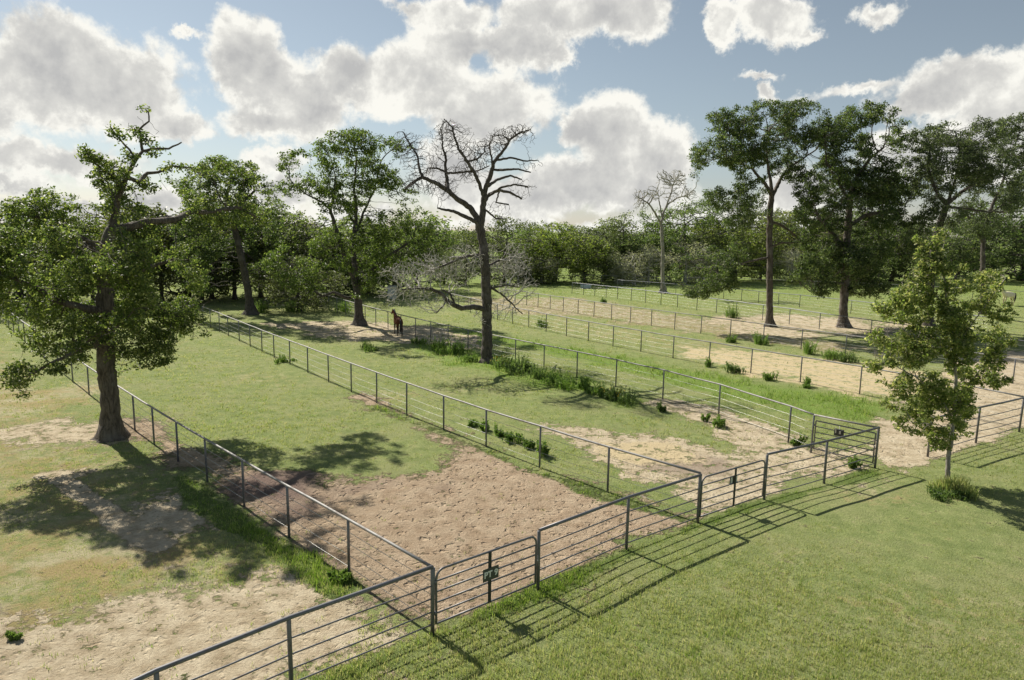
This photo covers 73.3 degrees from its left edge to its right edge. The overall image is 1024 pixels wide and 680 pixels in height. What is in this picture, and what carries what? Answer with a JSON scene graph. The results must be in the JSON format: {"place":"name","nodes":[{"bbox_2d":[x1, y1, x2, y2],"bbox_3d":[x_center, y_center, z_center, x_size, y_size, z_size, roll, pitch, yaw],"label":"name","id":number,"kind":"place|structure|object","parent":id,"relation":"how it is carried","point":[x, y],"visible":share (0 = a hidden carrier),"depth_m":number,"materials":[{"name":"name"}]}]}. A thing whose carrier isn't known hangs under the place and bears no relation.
{"place":"outdoors","nodes":[
{"label":"outdoors","id":0,"kind":"place"},
{"bbox_2d":[0,226,1023,679],"bbox_3d":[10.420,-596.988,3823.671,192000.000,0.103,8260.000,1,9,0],"label":"ground","id":1,"kind":"structure","parent":0,"point":[462,482],"depth_m":22.14,"materials":[{"name":"plant"}]},
{"bbox_2d":[5,630,23,640],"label":"weed clump","id":2,"kind":"object","parent":1,"relation":"on","point":[11,636],"visible":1,"depth_m":14.05,"materials":[{"name":"green plant"}]},
{"bbox_2d":[2,223,89,288],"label":"broadleaf tree","id":3,"kind":"object","parent":1,"relation":"on","point":[34,260],"visible":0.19,"depth_m":70.54,"materials":[{"name":"green plant"}]},
{"bbox_2d":[0,210,104,303],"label":"broadleaf tree","id":4,"kind":"object","parent":1,"relation":"on","point":[20,293],"visible":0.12,"depth_m":69.72,"materials":[{"name":"green plant"}]},
{"bbox_2d":[29,220,102,302],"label":"broadleaf tree","id":5,"kind":"object","parent":1,"relation":"on","point":[81,232],"visible":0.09,"depth_m":71.15,"materials":[{"name":"green plant"}]},
{"bbox_2d":[64,207,176,289],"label":"broadleaf tree","id":6,"kind":"object","parent":1,"relation":"on","point":[87,216],"visible":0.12,"depth_m":73.45,"materials":[{"name":"green plant"}]},
{"bbox_2d":[0,104,275,443],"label":"oak tree","id":7,"kind":"object","parent":1,"relation":"on","point":[113,261],"visible":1,"depth_m":25.39,"materials":[{"name":"green plant"}]},
{"bbox_2d":[140,216,205,301],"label":"broadleaf tree","id":8,"kind":"object","parent":1,"relation":"on","point":[162,292],"visible":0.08,"depth_m":75.47,"materials":[{"name":"green plant"}]},
{"bbox_2d":[90,201,267,304],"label":"broadleaf tree","id":9,"kind":"object","parent":1,"relation":"on","point":[248,260],"visible":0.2,"depth_m":74.79,"materials":[{"name":"green plant"}]},
{"bbox_2d":[164,247,240,301],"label":"broadleaf tree","id":10,"kind":"object","parent":1,"relation":"on","point":[209,274],"visible":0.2,"depth_m":76.47,"materials":[{"name":"green plant"}]},
{"bbox_2d":[151,217,264,298],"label":"broadleaf tree","id":11,"kind":"object","parent":1,"relation":"on","point":[212,296],"visible":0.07,"depth_m":77.34,"materials":[{"name":"green plant"}]},
{"bbox_2d":[2,308,434,620],"bbox_3d":[-25.932,1.049,39.826,0.713,1.615,70.816,-7,12,-42],"label":"pipe fence","id":12,"kind":"object","parent":1,"relation":"on","point":[243,461],"visible":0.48,"depth_m":19.77,"materials":[{"name":"metal"}]},
{"bbox_2d":[169,155,285,314],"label":"oak tree","id":13,"kind":"object","parent":1,"relation":"on","point":[234,241],"visible":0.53,"depth_m":65.47,"materials":[{"name":"green plant"}]},
{"bbox_2d":[183,216,283,299],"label":"broadleaf tree","id":14,"kind":"object","parent":1,"relation":"on","point":[234,295],"visible":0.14,"depth_m":79.43,"materials":[{"name":"green plant"}]},
{"bbox_2d":[213,198,307,296],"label":"broadleaf tree","id":15,"kind":"object","parent":1,"relation":"on","point":[280,207],"visible":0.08,"depth_m":82.44,"materials":[{"name":"green plant"}]},
{"bbox_2d":[255,298,270,312],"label":"weed clump","id":16,"kind":"object","parent":1,"relation":"on","point":[261,308],"visible":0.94,"depth_m":67.91,"materials":[{"name":"green plant"}]},
{"bbox_2d":[131,565,434,679],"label":"pipe fence","id":17,"kind":"object","parent":1,"relation":"on","point":[154,672],"visible":0.98,"depth_m":12.69,"materials":[{"name":"metal"}]},
{"bbox_2d":[435,536,539,624],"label":"paddock gate","id":18,"kind":"structure","parent":17,"relation":"attached to","point":[489,573],"depth_m":15.30,"materials":[{"name":"metal"}]},
{"bbox_2d":[244,206,337,289],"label":"broadleaf tree","id":19,"kind":"object","parent":1,"relation":"on","point":[302,245],"visible":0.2,"depth_m":81.56,"materials":[{"name":"green plant"}]},
{"bbox_2d":[248,255,349,310],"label":"bush","id":20,"kind":"object","parent":1,"relation":"on","point":[276,292],"visible":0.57,"depth_m":69.05,"materials":[{"name":"green plant"}]},
{"bbox_2d":[224,209,376,297],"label":"broadleaf tree","id":21,"kind":"object","parent":1,"relation":"on","point":[292,242],"visible":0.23,"depth_m":80.89,"materials":[{"name":"green plant"}]},
{"bbox_2d":[326,568,347,582],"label":"weed clump","id":22,"kind":"object","parent":1,"relation":"on","point":[334,576],"visible":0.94,"depth_m":16.68,"materials":[{"name":"green plant"}]},
{"bbox_2d":[315,233,366,293],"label":"broadleaf tree","id":23,"kind":"object","parent":1,"relation":"on","point":[322,267],"visible":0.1,"depth_m":86.07,"materials":[{"name":"green plant"}]},
{"bbox_2d":[329,298,352,312],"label":"weed clump","id":24,"kind":"object","parent":1,"relation":"on","point":[342,307],"visible":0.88,"depth_m":70.09,"materials":[{"name":"green plant"}]},
{"bbox_2d":[339,571,352,583],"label":"weed clump","id":25,"kind":"object","parent":1,"relation":"on","point":[347,577],"visible":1,"depth_m":16.60,"materials":[{"name":"green plant"}]},
{"bbox_2d":[259,126,435,325],"bbox_3d":[-14.043,-9.626,59.861,15.715,17.170,7.829,-7,12,-42],"label":"elm tree","id":26,"kind":"object","parent":1,"relation":"on","point":[382,237],"visible":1,"depth_m":58.74,"materials":[{"name":"green plant"}]},
{"bbox_2d":[332,211,400,293],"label":"broadleaf tree","id":27,"kind":"object","parent":1,"relation":"on","point":[345,289],"visible":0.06,"depth_m":88.00,"materials":[{"name":"green plant"}]},
{"bbox_2d":[326,211,459,293],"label":"broadleaf tree","id":28,"kind":"object","parent":1,"relation":"on","point":[443,231],"visible":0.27,"depth_m":90.25,"materials":[{"name":"green plant"}]},
{"bbox_2d":[391,309,402,335],"bbox_3d":[-9.178,-1.425,55.109,0.602,1.994,2.640,-3,10,-22],"label":"horse","id":29,"kind":"object","parent":1,"relation":"on","point":[398,320],"visible":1,"depth_m":54.41},
{"bbox_2d":[386,224,454,286],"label":"broadleaf tree","id":30,"kind":"object","parent":1,"relation":"on","point":[428,252],"visible":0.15,"depth_m":97.15,"materials":[{"name":"green plant"}]},
{"bbox_2d":[429,337,451,352],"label":"weed clump","id":31,"kind":"object","parent":1,"relation":"on","point":[436,344],"visible":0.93,"depth_m":48.52,"materials":[{"name":"green plant"}]},
{"bbox_2d":[421,241,461,284],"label":"broadleaf tree","id":32,"kind":"object","parent":1,"relation":"on","point":[448,254],"visible":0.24,"depth_m":106.44,"materials":[{"name":"green plant"}]},
{"bbox_2d":[434,339,467,354],"bbox_3d":[-4.160,0.404,47.344,1.939,1.147,1.991,9,12,42],"label":"weed clump","id":33,"kind":"object","parent":1,"relation":"on","point":[456,347],"visible":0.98,"depth_m":47.24,"materials":[{"name":"green plant"}]},
{"bbox_2d":[202,306,701,513],"bbox_3d":[-10.990,1.307,39.667,0.997,1.670,51.452,-6,12,-39],"label":"pipe fence","id":34,"kind":"object","parent":1,"relation":"on","point":[600,444],"visible":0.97,"depth_m":27.27,"materials":[{"name":"metal"}]},
{"bbox_2d":[377,119,542,363],"bbox_3d":[-3.188,-5.810,42.674,11.306,15.366,5.356,-3,10,-25],"label":"dead tree","id":35,"kind":"object","parent":1,"relation":"on","point":[486,307],"visible":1,"depth_m":42.63,"materials":[{"name":"grey plant"}]},
{"bbox_2d":[448,238,480,285],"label":"broadleaf tree","id":36,"kind":"object","parent":1,"relation":"on","point":[467,265],"visible":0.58,"depth_m":106.65,"materials":[{"name":"green plant"}]},
{"bbox_2d":[490,353,513,368],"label":"weed clump","id":37,"kind":"object","parent":1,"relation":"on","point":[499,364],"visible":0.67,"depth_m":42.95,"materials":[{"name":"green plant"}]},
{"bbox_2d":[460,228,546,284],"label":"broadleaf tree","id":38,"kind":"object","parent":1,"relation":"on","point":[495,240],"visible":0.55,"depth_m":109.78,"materials":[{"name":"green plant"}]},
{"bbox_2d":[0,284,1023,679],"bbox_3d":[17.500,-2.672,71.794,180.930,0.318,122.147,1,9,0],"label":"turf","id":39,"kind":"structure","parent":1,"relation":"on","point":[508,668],"depth_m":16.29,"materials":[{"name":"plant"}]},
{"bbox_2d":[501,431,522,443],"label":"weed clump","id":40,"kind":"object","parent":1,"relation":"on","point":[511,438],"visible":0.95,"depth_m":27.68,"materials":[{"name":"green plant"}]},
{"bbox_2d":[1,213,1023,275],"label":"wood","id":41,"kind":"object","parent":1,"relation":"on","point":[501,229],"visible":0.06,"depth_m":156.69,"materials":[{"name":"green plant"}]},
{"bbox_2d":[493,351,534,374],"bbox_3d":[0.382,1.334,41.782,2.699,1.206,2.067,-7,12,-43],"label":"weed clump","id":42,"kind":"object","parent":1,"relation":"on","point":[519,365],"visible":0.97,"depth_m":41.50,"materials":[{"name":"green plant"}]},
{"bbox_2d":[497,228,563,283],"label":"broadleaf tree","id":43,"kind":"object","parent":1,"relation":"on","point":[546,241],"visible":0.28,"depth_m":113.68,"materials":[{"name":"green plant"}]},
{"bbox_2d":[524,365,554,379],"bbox_3d":[1.626,1.806,40.068,1.888,0.854,1.450,6,10,28],"label":"weed clump","id":44,"kind":"object","parent":1,"relation":"on","point":[538,372],"visible":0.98,"depth_m":39.81,"materials":[{"name":"green plant"}]},
{"bbox_2d":[524,256,562,283],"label":"grey shrub","id":45,"kind":"object","parent":1,"relation":"on","point":[554,264],"visible":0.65,"depth_m":111.36,"materials":[{"name":"plant"}]},
{"bbox_2d":[536,439,550,456],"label":"weed clump","id":46,"kind":"object","parent":1,"relation":"on","point":[544,450],"visible":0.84,"depth_m":26.12,"materials":[{"name":"green plant"}]},
{"bbox_2d":[540,368,568,386],"bbox_3d":[2.475,2.050,38.585,1.391,0.877,1.923,7,11,35],"label":"weed clump","id":47,"kind":"object","parent":1,"relation":"on","point":[552,378],"visible":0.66,"depth_m":38.35,"materials":[{"name":"green plant"}]},
{"bbox_2d":[503,221,615,283],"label":"broadleaf tree","id":48,"kind":"object","parent":1,"relation":"on","point":[573,259],"visible":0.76,"depth_m":111.60,"materials":[{"name":"green plant"}]},
{"bbox_2d":[318,295,814,452],"bbox_3d":[-4.860,-0.484,51.661,1.608,1.666,60.058,-5,11,-35],"label":"pipe fence","id":49,"kind":"object","parent":1,"relation":"on","point":[720,385],"visible":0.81,"depth_m":37.29,"materials":[{"name":"metal"}]},
{"bbox_2d":[554,376,582,391],"bbox_3d":[3.150,2.262,37.457,1.638,0.828,1.569,-5,11,-34],"label":"weed clump","id":50,"kind":"object","parent":1,"relation":"on","point":[563,383],"visible":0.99,"depth_m":37.24,"materials":[{"name":"green plant"}]},
{"bbox_2d":[550,221,619,281],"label":"broadleaf tree","id":51,"kind":"object","parent":1,"relation":"on","point":[595,263],"visible":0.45,"depth_m":115.38,"materials":[{"name":"green plant"}]},
{"bbox_2d":[577,377,595,390],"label":"weed clump","id":52,"kind":"object","parent":1,"relation":"on","point":[582,384],"visible":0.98,"depth_m":37.12,"materials":[{"name":"green plant"}]},
{"bbox_2d":[587,381,608,397],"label":"weed clump","id":53,"kind":"object","parent":1,"relation":"on","point":[595,391],"visible":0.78,"depth_m":35.93,"materials":[{"name":"green plant"}]},
{"bbox_2d":[575,227,647,282],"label":"broadleaf tree","id":54,"kind":"object","parent":1,"relation":"on","point":[597,235],"visible":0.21,"depth_m":118.30,"materials":[{"name":"green plant"}]},
{"bbox_2d":[597,381,626,399],"bbox_3d":[5.068,2.640,35.315,1.823,0.811,1.173,8,11,38],"label":"weed clump","id":55,"kind":"object","parent":1,"relation":"on","point":[607,396],"visible":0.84,"depth_m":35.12,"materials":[{"name":"green plant"}]},
{"bbox_2d":[536,474,701,589],"bbox_3d":[3.018,4.957,18.323,6.337,1.622,0.219,-6,12,-39],"label":"pipe fence","id":56,"kind":"object","parent":1,"relation":"on","point":[626,533],"visible":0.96,"depth_m":18.14,"materials":[{"name":"metal"}]},
{"bbox_2d":[592,210,652,282],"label":"broadleaf tree","id":57,"kind":"object","parent":1,"relation":"on","point":[603,227],"visible":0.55,"depth_m":117.84,"materials":[{"name":"green plant"}]},
{"bbox_2d":[604,384,641,404],"bbox_3d":[5.357,2.737,34.632,2.006,0.844,1.255,9,12,40],"label":"weed clump","id":58,"kind":"object","parent":1,"relation":"on","point":[626,397],"visible":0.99,"depth_m":34.47,"materials":[{"name":"green plant"}]},
{"bbox_2d":[611,264,635,284],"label":"grey shrub","id":59,"kind":"object","parent":1,"relation":"on","point":[625,275],"visible":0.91,"depth_m":112.12,"materials":[{"name":"plant"}]},
{"bbox_2d":[604,250,657,285],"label":"grey shrub","id":60,"kind":"object","parent":1,"relation":"on","point":[628,263],"visible":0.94,"depth_m":112.09,"materials":[{"name":"plant"}]},
{"bbox_2d":[611,220,676,281],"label":"broadleaf tree","id":61,"kind":"object","parent":1,"relation":"on","point":[646,239],"visible":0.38,"depth_m":119.22,"materials":[{"name":"green plant"}]},
{"bbox_2d":[628,242,675,283],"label":"grey shrub","id":62,"kind":"object","parent":1,"relation":"on","point":[649,279],"visible":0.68,"depth_m":116.06,"materials":[{"name":"plant"}]},
{"bbox_2d":[634,169,698,293],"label":"dead tree","id":63,"kind":"object","parent":1,"relation":"on","point":[664,289],"visible":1,"depth_m":96.73,"materials":[{"name":"grey plant"}]},
{"bbox_2d":[634,198,725,280],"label":"broadleaf tree","id":64,"kind":"object","parent":1,"relation":"on","point":[673,234],"visible":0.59,"depth_m":122.06,"materials":[{"name":"green plant"}]},
{"bbox_2d":[656,237,716,283],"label":"grey shrub","id":65,"kind":"object","parent":1,"relation":"on","point":[686,265],"visible":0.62,"depth_m":116.61,"materials":[{"name":"plant"}]},
{"bbox_2d":[686,246,724,282],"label":"grey shrub","id":66,"kind":"object","parent":1,"relation":"on","point":[708,264],"visible":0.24,"depth_m":118.37,"materials":[{"name":"plant"}]},
{"bbox_2d":[678,217,743,281],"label":"broadleaf tree","id":67,"kind":"object","parent":1,"relation":"on","point":[701,234],"visible":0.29,"depth_m":120.05,"materials":[{"name":"green plant"}]},
{"bbox_2d":[712,414,725,427],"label":"weed clump","id":68,"kind":"object","parent":1,"relation":"on","point":[719,423],"visible":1,"depth_m":30.51,"materials":[{"name":"green plant"}]},
{"bbox_2d":[724,302,739,317],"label":"weed clump","id":69,"kind":"object","parent":1,"relation":"on","point":[732,314],"visible":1,"depth_m":70.73,"materials":[{"name":"green plant"}]},
{"bbox_2d":[685,213,783,279],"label":"broadleaf tree","id":70,"kind":"object","parent":1,"relation":"on","point":[749,235],"visible":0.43,"depth_m":121.95,"materials":[{"name":"green plant"}]},
{"bbox_2d":[723,361,745,373],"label":"weed clump","id":71,"kind":"object","parent":1,"relation":"on","point":[734,369],"visible":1,"depth_m":42.52,"materials":[{"name":"green plant"}]},
{"bbox_2d":[450,293,1023,423],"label":"pipe fence","id":72,"kind":"object","parent":1,"relation":"on","point":[802,357],"visible":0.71,"depth_m":44.01,"materials":[{"name":"metal"}]},
{"bbox_2d":[670,97,843,326],"bbox_3d":[21.935,-11.375,62.423,18.180,20.920,7.123,-4,10,-28],"label":"oak tree","id":73,"kind":"object","parent":1,"relation":"on","point":[740,132],"visible":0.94,"depth_m":60.51,"materials":[{"name":"green plant"}]},
{"bbox_2d":[752,332,769,344],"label":"weed clump","id":74,"kind":"object","parent":1,"relation":"on","point":[756,338],"visible":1,"depth_m":53.68,"materials":[{"name":"green plant"}]},
{"bbox_2d":[727,205,799,279],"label":"broadleaf tree","id":75,"kind":"object","parent":1,"relation":"on","point":[777,252],"visible":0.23,"depth_m":127.34,"materials":[{"name":"green plant"}]},
{"bbox_2d":[508,289,1023,383],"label":"pipe fence","id":76,"kind":"object","parent":1,"relation":"on","point":[735,324],"visible":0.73,"depth_m":57.33,"materials":[{"name":"metal"}]},
{"bbox_2d":[526,274,1023,300],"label":"pipe fence","id":77,"kind":"object","parent":1,"relation":"on","point":[740,281],"visible":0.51,"depth_m":111.06,"materials":[{"name":"metal"}]},
{"bbox_2d":[765,248,812,283],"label":"grey shrub","id":78,"kind":"object","parent":1,"relation":"on","point":[789,264],"visible":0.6,"depth_m":121.93,"materials":[{"name":"plant"}]},
{"bbox_2d":[572,282,1023,358],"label":"pipe fence","id":79,"kind":"object","parent":1,"relation":"on","point":[755,310],"visible":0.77,"depth_m":69.67,"materials":[{"name":"metal"}]},
{"bbox_2d":[790,432,808,445],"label":"weed clump","id":80,"kind":"object","parent":1,"relation":"on","point":[793,441],"visible":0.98,"depth_m":28.04,"materials":[{"name":"green plant"}]},
{"bbox_2d":[743,210,859,279],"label":"broadleaf tree","id":81,"kind":"object","parent":1,"relation":"on","point":[782,236],"visible":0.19,"depth_m":129.99,"materials":[{"name":"green plant"}]},
{"bbox_2d":[803,337,818,354],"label":"weed clump","id":82,"kind":"object","parent":1,"relation":"on","point":[807,347],"visible":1,"depth_m":49.65,"materials":[{"name":"green plant"}]},
{"bbox_2d":[617,280,1023,336],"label":"pipe fence","id":83,"kind":"object","parent":1,"relation":"on","point":[781,298],"visible":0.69,"depth_m":84.44,"materials":[{"name":"metal"}]},
{"bbox_2d":[778,210,863,280],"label":"broadleaf tree","id":84,"kind":"object","parent":1,"relation":"on","point":[819,237],"visible":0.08,"depth_m":130.11,"materials":[{"name":"green plant"}]},
{"bbox_2d":[763,426,879,499],"bbox_3d":[10.799,4.213,23.674,6.361,1.684,0.168,-5,11,-32],"label":"pipe fence","id":85,"kind":"object","parent":1,"relation":"on","point":[826,452],"visible":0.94,"depth_m":23.51,"materials":[{"name":"metal"}]},
{"bbox_2d":[699,460,766,516],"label":"paddock gate","id":86,"kind":"structure","parent":85,"relation":"attached to","point":[733,479],"depth_m":21.06,"materials":[{"name":"metal"}]},
{"bbox_2d":[813,420,875,462],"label":"paddock gate","id":87,"kind":"structure","parent":85,"relation":"attached to","point":[838,432],"depth_m":26.20,"materials":[{"name":"metal"}]},
{"bbox_2d":[814,414,876,427],"bbox_3d":[12.639,3.074,26.092,0.071,0.071,2.377,-7,12,-43],"label":"corner rail","id":88,"kind":"object","parent":85,"relation":"attached to","point":[845,421],"visible":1,"depth_m":26.06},
{"bbox_2d":[820,347,840,359],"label":"weed clump","id":89,"kind":"object","parent":1,"relation":"on","point":[831,355],"visible":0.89,"depth_m":47.70,"materials":[{"name":"green plant"}]},
{"bbox_2d":[835,349,861,362],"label":"weed clump","id":90,"kind":"object","parent":1,"relation":"on","point":[844,358],"visible":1,"depth_m":46.81,"materials":[{"name":"green plant"}]},
{"bbox_2d":[783,99,925,327],"bbox_3d":[31.682,-11.274,63.857,9.232,20.796,15.595,10,12,43],"label":"oak tree","id":91,"kind":"object","parent":1,"relation":"on","point":[877,188],"visible":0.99,"depth_m":62.08,"materials":[{"name":"green plant"}]},
{"bbox_2d":[847,455,862,468],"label":"weed clump","id":92,"kind":"object","parent":1,"relation":"on","point":[854,465],"visible":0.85,"depth_m":25.32,"materials":[{"name":"green plant"}]},
{"bbox_2d":[796,210,930,282],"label":"broadleaf tree","id":93,"kind":"object","parent":1,"relation":"on","point":[901,230],"visible":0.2,"depth_m":127.61,"materials":[{"name":"green plant"}]},
{"bbox_2d":[859,221,948,281],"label":"broadleaf tree","id":94,"kind":"object","parent":1,"relation":"on","point":[893,274],"visible":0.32,"depth_m":129.65,"materials":[{"name":"green plant"}]},
{"bbox_2d":[899,221,978,267],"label":"broadleaf tree","id":95,"kind":"object","parent":1,"relation":"on","point":[948,245],"visible":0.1,"depth_m":135.11,"materials":[{"name":"green plant"}]},
{"bbox_2d":[861,227,1019,478],"bbox_3d":[14.628,0.630,23.658,5.778,8.966,2.312,1,9,0],"label":"young tree","id":96,"kind":"object","parent":1,"relation":"on","point":[951,319],"visible":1,"depth_m":23.30,"materials":[{"name":"green plant"}]},
{"bbox_2d":[926,484,971,501],"bbox_3d":[14.359,5.045,22.663,1.468,0.341,1.222,1,9,0],"label":"weed clump","id":97,"kind":"object","parent":1,"relation":"on","point":[939,494],"visible":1,"depth_m":22.50,"materials":[{"name":"green plant"}]},
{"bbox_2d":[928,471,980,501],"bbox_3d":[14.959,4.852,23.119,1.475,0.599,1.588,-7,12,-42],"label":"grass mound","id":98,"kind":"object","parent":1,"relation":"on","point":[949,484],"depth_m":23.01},
{"bbox_2d":[892,115,1023,326],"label":"oak tree","id":99,"kind":"object","parent":1,"relation":"on","point":[974,171],"visible":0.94,"depth_m":63.96,"materials":[{"name":"green leaves"},{"name":"dark bark"}]},
{"bbox_2d":[914,221,1015,279],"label":"broadleaf tree","id":100,"kind":"object","parent":1,"relation":"on","point":[964,256],"visible":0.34,"depth_m":135.85,"materials":[{"name":"green plant"}]},
{"bbox_2d":[926,397,1023,456],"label":"pipe fence","id":101,"kind":"object","parent":1,"relation":"on","point":[977,427],"visible":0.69,"depth_m":29.12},
{"bbox_2d":[947,223,1023,279],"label":"broadleaf tree","id":102,"kind":"object","parent":1,"relation":"on","point":[1010,252],"visible":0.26,"depth_m":140.04,"materials":[{"name":"green plant"}]},
{"bbox_2d":[951,198,1023,280],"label":"broadleaf tree","id":103,"kind":"object","parent":1,"relation":"on","point":[1019,276],"visible":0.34,"depth_m":139.96,"materials":[{"name":"green plant"}]},
{"bbox_2d":[957,111,1023,314],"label":"oak tree","id":104,"kind":"object","parent":1,"relation":"on","point":[1013,135],"visible":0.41,"depth_m":75.79,"materials":[{"name":"green leaves"},{"name":"grey bark"}]},
{"bbox_2d":[0,284,1023,679],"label":"tall grass","id":105,"kind":"structure","parent":0,"point":[314,566],"depth_m":19.26,"materials":[{"name":"plant"}]},
{"bbox_2d":[0,0,1023,238],"label":"sky","id":106,"kind":"structure","parent":0,"point":[614,94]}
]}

